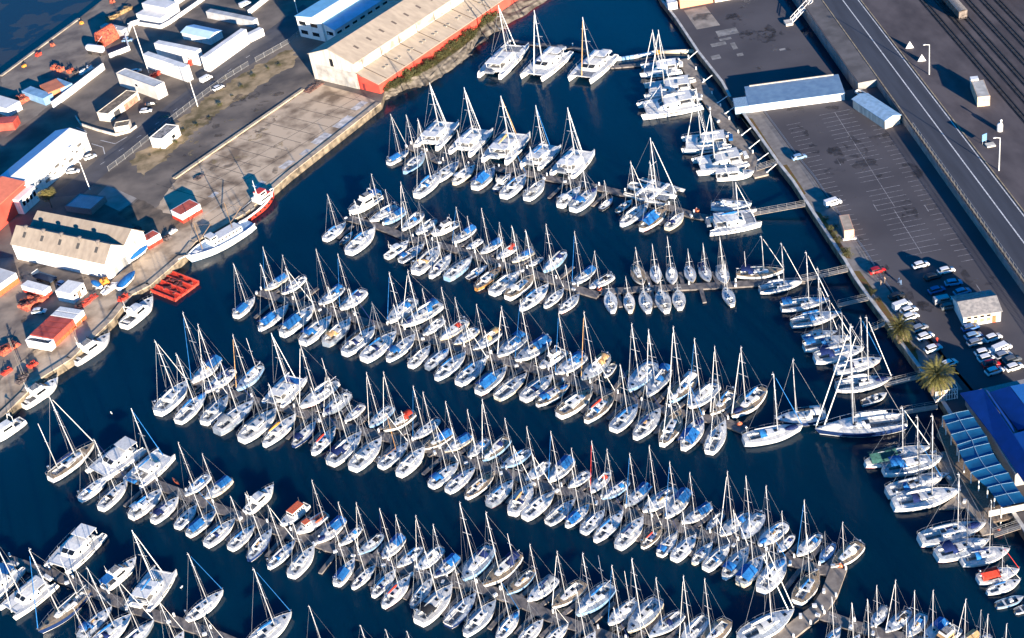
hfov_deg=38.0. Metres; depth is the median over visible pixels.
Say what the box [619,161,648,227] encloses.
sailing yacht
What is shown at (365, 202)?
motor boat
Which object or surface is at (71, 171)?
car
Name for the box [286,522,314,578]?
sailing yacht
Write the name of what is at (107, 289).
boat
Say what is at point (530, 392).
sailing yacht
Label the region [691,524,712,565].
sailing yacht
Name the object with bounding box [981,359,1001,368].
car
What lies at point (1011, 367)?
car
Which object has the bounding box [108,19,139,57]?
boundary wall
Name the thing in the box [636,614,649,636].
sailing yacht
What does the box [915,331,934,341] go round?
car
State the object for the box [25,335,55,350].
open bin
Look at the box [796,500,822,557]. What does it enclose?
sailing yacht
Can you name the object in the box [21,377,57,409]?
workboat
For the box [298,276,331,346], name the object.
sailing yacht
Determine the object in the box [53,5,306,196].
road
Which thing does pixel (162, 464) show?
sailing catamaran
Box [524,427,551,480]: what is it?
sailing yacht
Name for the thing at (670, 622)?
sailing yacht
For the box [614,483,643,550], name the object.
sailing yacht
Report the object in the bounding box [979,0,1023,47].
railway track
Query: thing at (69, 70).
gear pile
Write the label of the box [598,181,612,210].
sailing yacht
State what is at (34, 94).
shipping container
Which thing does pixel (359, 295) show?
sailing yacht
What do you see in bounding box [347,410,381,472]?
sailing yacht
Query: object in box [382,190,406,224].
sailing yacht
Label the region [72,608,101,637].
sailing yacht
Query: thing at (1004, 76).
railway track
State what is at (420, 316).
sailing yacht
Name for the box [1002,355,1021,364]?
car
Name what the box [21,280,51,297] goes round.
box trailer
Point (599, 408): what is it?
sailing yacht
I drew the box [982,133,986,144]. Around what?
information board
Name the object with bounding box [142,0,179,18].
shipping container
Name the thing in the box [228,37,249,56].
shipping container
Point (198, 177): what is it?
gear pile
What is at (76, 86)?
boundary wall
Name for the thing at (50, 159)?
harbour shed
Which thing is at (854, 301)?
gangway
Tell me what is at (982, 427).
restaurant
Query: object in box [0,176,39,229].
red block
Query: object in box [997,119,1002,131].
white tank
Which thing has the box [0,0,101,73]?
water
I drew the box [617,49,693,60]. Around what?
floating boom
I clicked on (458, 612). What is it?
sailing yacht
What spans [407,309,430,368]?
sailing yacht
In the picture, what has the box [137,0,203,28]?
boundary wall
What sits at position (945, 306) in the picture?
car
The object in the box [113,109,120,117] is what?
doorway
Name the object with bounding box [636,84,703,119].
sailing catamaran
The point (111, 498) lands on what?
sailing yacht
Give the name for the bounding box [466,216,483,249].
sailing yacht
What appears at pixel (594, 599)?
sailing yacht
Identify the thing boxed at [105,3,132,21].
timber stack
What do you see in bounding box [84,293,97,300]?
gear pile
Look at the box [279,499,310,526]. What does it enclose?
motor launch
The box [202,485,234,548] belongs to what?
sailing yacht
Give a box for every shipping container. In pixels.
[0,95,22,115]
[0,115,20,130]
[22,86,53,104]
[30,330,61,345]
[35,325,66,340]
[40,79,64,98]
[40,320,71,335]
[46,316,76,331]
[50,311,81,326]
[55,306,86,321]
[57,78,71,92]
[100,23,128,36]
[136,9,169,24]
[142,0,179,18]
[143,51,166,67]
[146,62,166,74]
[154,40,178,53]
[156,50,178,60]
[163,58,190,74]
[165,68,192,81]
[175,44,201,58]
[177,54,202,65]
[201,43,227,64]
[203,51,229,71]
[206,8,232,22]
[221,28,247,49]
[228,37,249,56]
[229,13,258,27]
[247,27,264,41]
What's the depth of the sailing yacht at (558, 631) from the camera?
298.17 m
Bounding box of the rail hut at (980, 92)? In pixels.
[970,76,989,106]
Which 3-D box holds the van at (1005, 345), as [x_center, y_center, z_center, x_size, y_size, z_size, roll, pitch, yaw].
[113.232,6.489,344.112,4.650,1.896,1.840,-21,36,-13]
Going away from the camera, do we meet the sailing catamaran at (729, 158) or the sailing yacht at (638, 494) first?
the sailing yacht at (638, 494)
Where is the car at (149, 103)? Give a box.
[144,101,156,107]
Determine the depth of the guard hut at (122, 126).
509.75 m
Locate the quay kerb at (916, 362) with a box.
[661,0,1023,530]
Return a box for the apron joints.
[158,86,381,226]
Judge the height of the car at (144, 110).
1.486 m
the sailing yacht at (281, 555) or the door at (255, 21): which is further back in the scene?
the door at (255, 21)
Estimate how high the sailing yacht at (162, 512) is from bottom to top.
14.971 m
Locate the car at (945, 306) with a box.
[939,302,953,310]
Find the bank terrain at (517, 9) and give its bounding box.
[385,0,546,99]
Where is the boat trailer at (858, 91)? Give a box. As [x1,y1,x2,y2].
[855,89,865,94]
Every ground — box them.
[0,0,384,422]
[0,85,379,410]
[0,256,103,378]
[1,2,127,139]
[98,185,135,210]
[118,199,179,235]
[129,49,297,175]
[658,0,845,111]
[734,87,1023,539]
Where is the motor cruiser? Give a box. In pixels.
[119,293,152,329]
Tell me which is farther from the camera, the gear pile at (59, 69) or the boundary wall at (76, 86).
the gear pile at (59, 69)
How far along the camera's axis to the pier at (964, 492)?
310.21 m
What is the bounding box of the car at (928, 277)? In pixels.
[923,272,941,281]
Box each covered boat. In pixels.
[91,280,102,288]
[116,270,134,290]
[130,245,147,262]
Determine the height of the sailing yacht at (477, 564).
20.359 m
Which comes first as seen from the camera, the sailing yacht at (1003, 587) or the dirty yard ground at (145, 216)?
the sailing yacht at (1003, 587)
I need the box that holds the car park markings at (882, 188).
[786,108,980,313]
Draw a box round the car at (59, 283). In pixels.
[56,280,64,286]
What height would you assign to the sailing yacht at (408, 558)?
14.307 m
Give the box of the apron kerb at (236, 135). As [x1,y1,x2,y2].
[173,89,304,178]
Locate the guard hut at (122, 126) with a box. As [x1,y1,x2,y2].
[113,119,131,132]
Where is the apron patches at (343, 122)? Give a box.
[208,101,367,197]
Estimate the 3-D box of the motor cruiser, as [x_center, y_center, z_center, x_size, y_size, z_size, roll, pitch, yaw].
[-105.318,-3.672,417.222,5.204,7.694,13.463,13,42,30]
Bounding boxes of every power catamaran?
[44,523,107,574]
[85,436,147,481]
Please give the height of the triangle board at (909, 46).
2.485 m
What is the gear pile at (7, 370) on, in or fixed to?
on the yard ground at (18, 325)
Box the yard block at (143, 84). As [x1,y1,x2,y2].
[116,68,167,99]
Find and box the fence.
[107,62,246,169]
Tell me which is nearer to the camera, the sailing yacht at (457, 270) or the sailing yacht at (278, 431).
the sailing yacht at (278, 431)
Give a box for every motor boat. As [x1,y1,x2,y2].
[98,555,135,590]
[242,482,273,514]
[349,188,383,214]
[384,240,408,259]
[431,216,458,236]
[493,172,510,191]
[539,345,568,368]
[716,164,754,181]
[933,622,962,637]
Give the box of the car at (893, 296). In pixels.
[887,291,905,300]
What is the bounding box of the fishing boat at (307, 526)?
[296,511,329,533]
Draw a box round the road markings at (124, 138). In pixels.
[76,55,249,162]
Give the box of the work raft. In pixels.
[150,271,198,301]
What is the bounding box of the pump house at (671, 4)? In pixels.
[666,0,677,9]
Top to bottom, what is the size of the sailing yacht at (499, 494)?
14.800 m
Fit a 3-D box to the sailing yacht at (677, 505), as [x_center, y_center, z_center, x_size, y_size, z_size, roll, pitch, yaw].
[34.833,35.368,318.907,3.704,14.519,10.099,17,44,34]
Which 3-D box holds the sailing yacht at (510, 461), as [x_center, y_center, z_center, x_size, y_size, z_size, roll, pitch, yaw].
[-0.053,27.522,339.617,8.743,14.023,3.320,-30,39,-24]
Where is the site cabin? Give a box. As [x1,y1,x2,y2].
[55,280,86,303]
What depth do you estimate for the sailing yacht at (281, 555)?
328.64 m
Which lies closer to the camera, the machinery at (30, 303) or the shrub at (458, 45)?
the machinery at (30, 303)
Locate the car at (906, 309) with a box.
[899,306,918,314]
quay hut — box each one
[145,230,162,248]
[170,199,202,222]
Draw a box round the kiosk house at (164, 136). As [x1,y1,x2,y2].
[149,124,180,148]
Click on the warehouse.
(377, 50)
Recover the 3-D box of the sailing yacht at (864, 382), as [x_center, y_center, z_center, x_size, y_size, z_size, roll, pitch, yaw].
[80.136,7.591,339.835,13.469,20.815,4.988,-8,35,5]
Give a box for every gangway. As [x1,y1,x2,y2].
[752,200,804,215]
[756,158,776,170]
[802,265,847,281]
[838,293,867,306]
[870,318,884,331]
[884,371,919,386]
[900,401,937,414]
[993,520,1020,536]
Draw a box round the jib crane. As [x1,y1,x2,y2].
[8,338,28,378]
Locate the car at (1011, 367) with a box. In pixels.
[1004,362,1023,372]
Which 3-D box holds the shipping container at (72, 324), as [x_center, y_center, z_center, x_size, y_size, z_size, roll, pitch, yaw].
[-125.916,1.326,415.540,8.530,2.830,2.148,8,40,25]
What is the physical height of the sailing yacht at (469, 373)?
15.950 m
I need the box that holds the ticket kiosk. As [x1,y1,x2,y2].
[839,214,856,240]
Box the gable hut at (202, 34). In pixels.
[180,24,222,44]
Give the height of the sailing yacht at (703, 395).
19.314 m
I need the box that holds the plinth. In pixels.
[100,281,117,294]
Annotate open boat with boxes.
[339,231,352,245]
[603,361,616,377]
[615,199,631,212]
[860,392,886,406]
[994,595,1023,608]
[1013,604,1023,614]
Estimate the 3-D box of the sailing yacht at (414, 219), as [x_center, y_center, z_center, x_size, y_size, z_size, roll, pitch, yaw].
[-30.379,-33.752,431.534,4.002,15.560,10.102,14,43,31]
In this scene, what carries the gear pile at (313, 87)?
on the apron ground at (148, 265)
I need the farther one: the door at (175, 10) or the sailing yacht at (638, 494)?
the door at (175, 10)
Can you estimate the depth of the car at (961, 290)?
363.22 m
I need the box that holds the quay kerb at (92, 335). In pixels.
[0,102,380,418]
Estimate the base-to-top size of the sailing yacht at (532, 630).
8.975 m
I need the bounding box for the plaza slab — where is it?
[684,6,719,28]
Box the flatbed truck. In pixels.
[31,269,56,284]
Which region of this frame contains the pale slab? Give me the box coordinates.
[985,142,995,147]
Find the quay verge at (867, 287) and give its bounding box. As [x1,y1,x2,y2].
[748,117,918,361]
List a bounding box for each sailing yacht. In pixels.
[29,548,90,633]
[38,396,93,482]
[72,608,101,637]
[74,568,111,637]
[76,450,106,502]
[86,567,130,637]
[93,440,127,511]
[115,578,153,637]
[127,458,161,520]
[149,465,178,524]
[152,341,187,416]
[158,601,183,637]
[173,354,206,424]
[173,488,196,529]
[178,442,211,495]
[182,311,222,383]
[184,482,215,537]
[184,553,222,621]
[197,323,236,393]
[199,359,227,425]
[202,454,233,499]
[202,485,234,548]
[202,615,222,637]
[211,362,253,435]
[226,496,254,551]
[232,265,254,318]
[232,335,264,391]
[236,380,275,444]
[245,493,271,561]
[247,569,291,637]
[258,264,287,331]
[261,384,295,447]
[263,248,288,290]
[267,505,294,569]
[279,269,313,337]
[281,255,306,295]
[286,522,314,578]
[291,395,315,447]
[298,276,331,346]
[298,343,339,408]
[307,605,324,637]
[310,386,335,455]
[312,480,346,543]
[316,251,345,305]
[321,287,350,347]
[322,197,345,241]
[323,374,352,415]
[325,377,361,467]
[332,532,354,586]
[337,254,367,310]
[338,502,362,545]
[340,289,374,357]
[344,201,374,255]
[344,396,365,421]
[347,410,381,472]
[351,538,374,589]
[356,502,384,554]
[359,303,395,363]
[366,372,394,428]
[369,174,398,221]
[370,550,395,598]
[377,414,407,469]
[379,508,405,558]
[381,545,409,608]
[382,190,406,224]
[383,372,415,432]
[385,304,414,362]
[386,114,408,165]
[386,273,418,323]
[395,514,423,567]
[396,411,424,477]
[397,202,424,263]
[400,181,424,231]
[401,269,443,328]
[402,115,424,174]
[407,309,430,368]
[409,555,432,608]
[410,215,440,275]
[412,118,441,198]
[412,386,440,440]
[412,551,452,627]
[415,201,437,234]
[415,515,444,569]
[421,392,454,449]
[422,290,445,334]
[424,317,448,370]
[427,422,458,489]
[428,223,450,278]
[433,139,458,182]
[433,524,460,577]
[434,316,465,381]
[439,287,469,340]
[443,232,471,281]
[443,562,476,628]
[444,401,473,452]
[444,427,474,494]
[451,207,476,244]
[452,130,474,185]
[454,297,479,344]
[454,324,486,386]
[459,501,495,581]
[462,571,495,637]
[464,433,494,499]
[465,244,487,280]
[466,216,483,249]
[467,411,490,457]
[470,144,494,190]
[472,304,501,349]
[474,330,506,395]
[475,242,500,291]
[480,208,502,254]
[481,399,510,461]
[482,512,523,586]
[485,446,512,508]
[488,234,519,296]
[493,346,526,401]
[495,580,519,637]
[496,307,529,356]
[497,222,517,259]
[499,138,526,199]
[500,418,531,467]
[504,225,533,300]
[507,446,533,516]
[507,550,535,594]
[511,234,534,263]
[514,300,551,361]
[518,602,542,637]
[519,230,548,311]
[519,349,552,402]
[520,454,554,521]
[523,147,544,201]
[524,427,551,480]
[527,544,559,601]
[528,249,543,266]
[535,341,569,407]
[543,224,566,273]
[544,256,563,308]
[544,465,574,526]
[545,606,568,637]
[548,430,574,482]
[551,551,587,608]
[554,313,587,374]
[555,352,592,419]
[556,158,580,208]
[558,265,579,313]
[563,469,589,528]
[568,448,591,488]
[569,169,596,212]
[572,231,595,284]
[575,552,615,616]
[575,589,595,637]
[579,476,604,535]
[580,312,610,380]
[583,357,615,423]
[589,250,614,289]
[590,440,611,493]
[593,474,623,543]
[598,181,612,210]
[602,449,629,499]
[608,565,638,625]
[609,365,637,433]
[612,607,628,637]
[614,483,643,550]
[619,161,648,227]
[623,277,634,313]
[626,452,651,507]
[627,322,658,392]
[627,558,663,633]
[632,383,660,440]
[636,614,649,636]
[638,162,666,231]
[640,495,661,549]
[642,445,677,513]
[646,329,671,397]
[648,577,684,637]
[656,499,677,557]
[658,387,682,447]
[664,184,683,230]
[664,461,692,518]
[668,326,697,403]
[670,511,696,562]
[678,383,703,451]
[679,576,709,637]
[682,473,712,524]
[688,338,720,409]
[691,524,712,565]
[700,578,732,637]
[702,514,729,572]
[704,393,726,454]
[706,501,724,530]
[710,345,736,415]
[711,171,751,211]
[719,471,751,536]
[721,510,748,580]
[731,347,766,418]
[734,518,762,587]
[736,236,784,279]
[736,546,794,637]
[741,374,802,446]
[741,476,765,540]
[756,536,786,594]
[757,489,788,547]
[758,243,802,294]
[774,359,826,425]
[777,511,794,552]
[780,252,829,312]
[790,268,841,328]
[791,535,819,605]
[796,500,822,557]
[801,288,837,342]
[802,300,851,352]
[813,312,864,364]
[814,326,907,436]
[819,532,835,563]
[825,597,840,637]
[828,330,851,346]
[831,522,864,567]
[833,318,880,375]
[834,317,891,392]
[847,603,859,637]
[860,599,878,637]
[863,407,930,468]
[871,586,888,626]
[881,417,942,476]
[884,441,942,499]
[885,579,911,632]
[890,415,960,512]
[901,617,912,637]
[907,590,927,637]
[916,448,949,477]
[916,472,986,547]
[921,616,928,637]
[923,590,948,637]
[933,498,988,562]
[956,599,981,637]
[959,500,1010,567]
[975,549,1019,585]
[975,610,991,637]
[983,614,995,637]
[986,565,1020,595]
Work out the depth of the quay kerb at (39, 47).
582.65 m
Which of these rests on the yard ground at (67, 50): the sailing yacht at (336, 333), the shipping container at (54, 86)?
the shipping container at (54, 86)
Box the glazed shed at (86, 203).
[65,193,106,214]
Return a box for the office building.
[295,0,390,41]
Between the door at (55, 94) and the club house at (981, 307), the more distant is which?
the door at (55, 94)
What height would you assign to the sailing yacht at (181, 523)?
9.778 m
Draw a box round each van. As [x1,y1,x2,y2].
[199,74,212,82]
[238,0,250,7]
[823,196,841,207]
[892,298,911,311]
[933,294,952,305]
[991,340,1011,353]
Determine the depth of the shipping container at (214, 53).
540.06 m
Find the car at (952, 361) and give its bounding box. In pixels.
[939,358,957,369]
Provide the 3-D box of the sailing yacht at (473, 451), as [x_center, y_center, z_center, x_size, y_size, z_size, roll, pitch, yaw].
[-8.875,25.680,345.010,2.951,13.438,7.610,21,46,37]
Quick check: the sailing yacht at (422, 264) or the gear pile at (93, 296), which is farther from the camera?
the gear pile at (93, 296)
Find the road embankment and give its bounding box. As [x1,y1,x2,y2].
[792,0,1023,292]
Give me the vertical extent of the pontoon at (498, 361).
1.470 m
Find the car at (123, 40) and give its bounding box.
[121,37,132,42]
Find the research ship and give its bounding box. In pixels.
[178,203,256,261]
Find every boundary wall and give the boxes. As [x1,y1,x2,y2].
[51,63,104,107]
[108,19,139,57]
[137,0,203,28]
[248,0,267,14]
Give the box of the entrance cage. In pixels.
[930,378,957,402]
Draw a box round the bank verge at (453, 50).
[389,27,478,88]
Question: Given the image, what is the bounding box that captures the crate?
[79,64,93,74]
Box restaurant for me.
[937,379,1023,524]
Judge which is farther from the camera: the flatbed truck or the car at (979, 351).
the flatbed truck
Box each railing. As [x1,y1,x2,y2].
[763,110,921,331]
[914,124,1023,277]
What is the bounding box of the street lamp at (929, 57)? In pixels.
[923,44,929,74]
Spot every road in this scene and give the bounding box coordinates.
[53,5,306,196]
[823,0,1023,278]
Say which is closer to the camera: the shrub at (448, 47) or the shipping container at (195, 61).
the shrub at (448, 47)
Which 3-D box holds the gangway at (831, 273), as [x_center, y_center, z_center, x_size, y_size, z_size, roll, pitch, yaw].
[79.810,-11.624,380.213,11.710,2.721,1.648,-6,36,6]
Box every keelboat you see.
[604,279,617,313]
[631,247,645,285]
[639,279,652,313]
[650,245,661,283]
[655,265,671,313]
[666,237,677,283]
[672,278,685,310]
[684,253,695,282]
[698,246,711,282]
[716,237,729,283]
[722,264,735,307]
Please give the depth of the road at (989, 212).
422.42 m
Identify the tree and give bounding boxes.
[37,187,55,207]
[884,313,914,343]
[915,354,958,396]
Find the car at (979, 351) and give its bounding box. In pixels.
[973,347,993,356]
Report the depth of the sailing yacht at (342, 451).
353.55 m
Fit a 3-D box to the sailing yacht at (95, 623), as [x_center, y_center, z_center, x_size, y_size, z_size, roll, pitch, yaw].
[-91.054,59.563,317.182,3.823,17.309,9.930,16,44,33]
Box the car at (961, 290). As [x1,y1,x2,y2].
[952,287,971,294]
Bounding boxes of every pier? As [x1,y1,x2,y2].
[677,55,768,178]
[772,564,846,637]
[933,450,998,536]
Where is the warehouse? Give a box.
[307,0,516,93]
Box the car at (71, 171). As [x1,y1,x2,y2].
[66,168,79,174]
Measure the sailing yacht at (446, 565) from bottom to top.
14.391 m
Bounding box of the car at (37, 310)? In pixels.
[31,307,46,314]
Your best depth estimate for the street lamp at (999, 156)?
398.69 m
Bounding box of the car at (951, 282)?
[944,278,962,286]
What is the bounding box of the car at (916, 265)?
[911,260,929,269]
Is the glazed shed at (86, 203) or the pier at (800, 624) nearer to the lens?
the pier at (800, 624)
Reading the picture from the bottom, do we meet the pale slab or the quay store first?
the quay store
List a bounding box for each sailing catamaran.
[0,547,59,620]
[0,560,25,599]
[123,408,174,489]
[125,531,176,611]
[262,333,307,407]
[414,82,458,150]
[448,88,492,157]
[477,5,528,79]
[481,96,529,165]
[520,10,573,81]
[520,105,560,170]
[550,107,594,179]
[568,17,618,83]
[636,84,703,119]
[640,30,682,77]
[643,30,695,99]
[681,90,732,153]
[692,111,749,175]
[705,182,761,236]
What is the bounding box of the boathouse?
[851,93,900,128]
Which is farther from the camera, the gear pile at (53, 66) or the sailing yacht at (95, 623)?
the gear pile at (53, 66)
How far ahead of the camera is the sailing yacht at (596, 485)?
331.41 m
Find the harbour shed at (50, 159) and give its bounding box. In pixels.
[0,128,91,194]
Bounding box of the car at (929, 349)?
[923,343,942,353]
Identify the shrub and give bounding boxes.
[384,81,396,89]
[391,77,406,85]
[402,68,415,78]
[402,75,413,83]
[412,67,422,75]
[416,64,427,70]
[424,58,438,67]
[433,51,443,58]
[436,48,449,56]
[445,40,455,49]
[448,39,459,47]
[453,41,463,47]
[459,32,471,41]
[461,28,475,39]
[480,12,494,24]
[827,224,837,230]
[840,247,850,252]
[842,250,853,256]
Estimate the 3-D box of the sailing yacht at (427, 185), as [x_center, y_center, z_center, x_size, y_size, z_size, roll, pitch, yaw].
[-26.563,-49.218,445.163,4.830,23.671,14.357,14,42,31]
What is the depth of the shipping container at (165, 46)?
551.86 m
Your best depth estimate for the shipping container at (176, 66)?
535.80 m
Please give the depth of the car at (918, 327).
354.39 m
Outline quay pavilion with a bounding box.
[733,74,844,113]
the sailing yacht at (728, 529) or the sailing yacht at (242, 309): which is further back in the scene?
the sailing yacht at (242, 309)
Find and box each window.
[298,20,305,25]
[301,29,308,34]
[310,23,317,27]
[312,32,319,36]
[329,58,333,66]
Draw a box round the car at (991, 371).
[984,366,1003,376]
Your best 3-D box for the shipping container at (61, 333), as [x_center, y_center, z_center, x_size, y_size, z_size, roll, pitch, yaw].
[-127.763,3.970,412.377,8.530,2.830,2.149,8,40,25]
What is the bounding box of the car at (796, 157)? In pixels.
[791,153,806,160]
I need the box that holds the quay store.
[10,210,147,279]
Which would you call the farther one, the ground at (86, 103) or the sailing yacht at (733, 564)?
the ground at (86, 103)
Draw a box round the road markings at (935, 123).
[843,0,1023,242]
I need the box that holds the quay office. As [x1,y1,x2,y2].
[0,268,19,295]
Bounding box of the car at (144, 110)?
[140,108,151,113]
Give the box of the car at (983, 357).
[976,353,995,362]
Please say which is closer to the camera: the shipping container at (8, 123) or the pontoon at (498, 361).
the pontoon at (498, 361)
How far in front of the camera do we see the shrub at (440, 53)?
517.73 m
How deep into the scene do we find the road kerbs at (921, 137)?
423.90 m
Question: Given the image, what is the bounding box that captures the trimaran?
[623,137,684,205]
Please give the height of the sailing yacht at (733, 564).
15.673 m
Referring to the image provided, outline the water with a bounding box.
[0,0,1023,637]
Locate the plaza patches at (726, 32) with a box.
[710,27,785,59]
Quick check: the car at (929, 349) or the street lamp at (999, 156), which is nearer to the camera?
the car at (929, 349)
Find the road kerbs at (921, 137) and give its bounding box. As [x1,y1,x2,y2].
[822,0,1023,281]
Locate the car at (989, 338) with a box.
[983,333,1002,342]
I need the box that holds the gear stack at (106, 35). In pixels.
[94,23,119,46]
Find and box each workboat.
[0,411,26,441]
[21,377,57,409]
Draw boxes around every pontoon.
[4,552,235,637]
[92,454,707,637]
[175,372,838,589]
[254,281,748,443]
[337,206,600,303]
[401,141,709,225]
[508,38,642,68]
[598,271,804,307]
[815,605,922,637]
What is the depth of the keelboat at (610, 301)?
386.38 m
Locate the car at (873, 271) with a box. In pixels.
[868,266,885,275]
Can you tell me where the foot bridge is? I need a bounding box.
[783,0,812,25]
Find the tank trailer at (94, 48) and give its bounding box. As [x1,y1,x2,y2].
[85,44,105,55]
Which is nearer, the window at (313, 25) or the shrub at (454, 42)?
the shrub at (454, 42)
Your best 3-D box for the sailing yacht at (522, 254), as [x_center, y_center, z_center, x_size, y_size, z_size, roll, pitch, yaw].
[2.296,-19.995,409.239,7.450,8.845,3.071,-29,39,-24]
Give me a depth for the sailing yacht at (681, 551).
311.01 m
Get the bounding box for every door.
[7,102,21,115]
[13,117,20,128]
[44,95,53,104]
[50,88,61,98]
[59,330,64,337]
[61,84,71,92]
[121,256,128,267]
[161,14,169,22]
[167,3,179,18]
[184,65,190,73]
[186,73,192,80]
[196,49,201,57]
[253,19,258,26]
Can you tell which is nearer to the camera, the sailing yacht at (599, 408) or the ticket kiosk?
the sailing yacht at (599, 408)
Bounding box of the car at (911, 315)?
[902,312,919,321]
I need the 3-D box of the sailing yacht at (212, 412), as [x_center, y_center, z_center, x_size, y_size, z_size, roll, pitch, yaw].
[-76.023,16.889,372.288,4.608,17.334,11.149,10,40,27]
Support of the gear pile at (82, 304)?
on the yard ground at (18, 325)
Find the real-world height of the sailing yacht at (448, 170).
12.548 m
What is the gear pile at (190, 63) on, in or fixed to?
on the ground at (86, 103)
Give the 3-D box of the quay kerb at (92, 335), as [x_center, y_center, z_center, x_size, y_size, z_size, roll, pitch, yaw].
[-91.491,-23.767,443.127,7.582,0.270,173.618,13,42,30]
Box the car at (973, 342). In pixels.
[966,337,985,347]
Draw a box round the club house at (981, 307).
[951,290,1002,325]
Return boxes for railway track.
[919,0,1023,122]
[934,0,1023,102]
[964,0,1023,65]
[965,14,1023,85]
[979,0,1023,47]
[994,0,1023,30]
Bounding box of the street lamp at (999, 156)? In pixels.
[993,137,999,170]
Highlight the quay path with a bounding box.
[745,111,962,391]
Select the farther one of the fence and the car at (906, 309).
the fence
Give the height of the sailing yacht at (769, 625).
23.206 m
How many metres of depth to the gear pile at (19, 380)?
397.55 m
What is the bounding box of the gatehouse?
[97,90,139,121]
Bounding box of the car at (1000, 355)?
[993,350,1012,360]
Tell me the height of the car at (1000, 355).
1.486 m
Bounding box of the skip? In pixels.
[149,70,160,77]
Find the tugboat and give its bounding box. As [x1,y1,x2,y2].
[236,180,273,222]
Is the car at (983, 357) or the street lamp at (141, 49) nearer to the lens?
the car at (983, 357)
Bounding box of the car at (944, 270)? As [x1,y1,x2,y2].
[937,266,955,274]
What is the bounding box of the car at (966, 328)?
[960,323,979,332]
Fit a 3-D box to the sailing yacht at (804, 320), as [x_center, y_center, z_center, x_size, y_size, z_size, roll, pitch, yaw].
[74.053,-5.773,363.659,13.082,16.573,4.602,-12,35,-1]
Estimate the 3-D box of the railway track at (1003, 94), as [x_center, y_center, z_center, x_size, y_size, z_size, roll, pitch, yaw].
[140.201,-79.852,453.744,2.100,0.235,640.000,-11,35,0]
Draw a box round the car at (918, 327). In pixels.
[910,323,928,333]
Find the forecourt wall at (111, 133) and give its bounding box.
[75,115,136,135]
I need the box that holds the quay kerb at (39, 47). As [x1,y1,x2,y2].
[0,18,79,75]
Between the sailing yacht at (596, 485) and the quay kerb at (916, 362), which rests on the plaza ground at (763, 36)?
the quay kerb at (916, 362)
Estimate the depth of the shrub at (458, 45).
521.73 m
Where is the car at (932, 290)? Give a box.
[927,285,945,294]
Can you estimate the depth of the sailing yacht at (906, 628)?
278.26 m
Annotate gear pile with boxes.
[0,337,20,356]
[0,366,12,375]
[14,94,29,104]
[15,377,27,384]
[26,359,38,368]
[50,63,57,69]
[55,65,64,72]
[66,66,74,73]
[74,300,90,309]
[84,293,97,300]
[117,292,128,301]
[162,232,171,241]
[169,228,176,234]
[186,53,203,65]
[193,173,204,180]
[304,81,323,92]
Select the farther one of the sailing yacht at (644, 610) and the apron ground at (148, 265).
the apron ground at (148, 265)
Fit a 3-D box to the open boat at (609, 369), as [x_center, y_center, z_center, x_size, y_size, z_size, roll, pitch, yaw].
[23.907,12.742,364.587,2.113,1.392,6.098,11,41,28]
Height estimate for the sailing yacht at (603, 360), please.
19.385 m
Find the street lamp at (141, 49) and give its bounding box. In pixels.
[127,23,148,72]
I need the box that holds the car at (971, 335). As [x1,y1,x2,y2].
[963,331,983,340]
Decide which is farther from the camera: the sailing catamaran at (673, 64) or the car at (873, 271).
the sailing catamaran at (673, 64)
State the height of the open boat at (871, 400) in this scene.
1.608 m
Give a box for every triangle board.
[906,42,913,48]
[918,55,925,61]
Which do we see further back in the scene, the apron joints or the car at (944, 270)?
the apron joints
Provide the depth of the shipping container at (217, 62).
541.52 m
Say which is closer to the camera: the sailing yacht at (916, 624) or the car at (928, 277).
the sailing yacht at (916, 624)
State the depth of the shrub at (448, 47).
520.78 m
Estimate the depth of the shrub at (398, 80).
504.89 m
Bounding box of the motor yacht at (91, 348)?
[74,330,109,366]
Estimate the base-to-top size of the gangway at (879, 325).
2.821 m
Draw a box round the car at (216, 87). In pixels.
[212,84,223,90]
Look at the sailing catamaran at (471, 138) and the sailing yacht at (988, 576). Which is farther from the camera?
the sailing catamaran at (471, 138)
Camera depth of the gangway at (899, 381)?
342.47 m
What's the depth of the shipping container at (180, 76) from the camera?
536.96 m
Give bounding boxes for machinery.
[17,292,48,311]
[18,297,28,303]
[99,277,110,286]
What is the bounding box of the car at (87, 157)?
[83,154,96,160]
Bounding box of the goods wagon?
[942,0,966,19]
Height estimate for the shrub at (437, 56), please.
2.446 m
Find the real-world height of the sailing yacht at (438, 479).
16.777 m
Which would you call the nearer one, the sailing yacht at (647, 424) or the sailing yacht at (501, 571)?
the sailing yacht at (501, 571)
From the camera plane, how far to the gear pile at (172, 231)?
449.33 m
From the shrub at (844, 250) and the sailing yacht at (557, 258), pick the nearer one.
the shrub at (844, 250)
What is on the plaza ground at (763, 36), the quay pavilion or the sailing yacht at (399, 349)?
the quay pavilion
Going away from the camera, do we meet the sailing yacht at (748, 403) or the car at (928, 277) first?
the sailing yacht at (748, 403)
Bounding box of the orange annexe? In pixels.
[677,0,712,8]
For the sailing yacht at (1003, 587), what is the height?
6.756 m

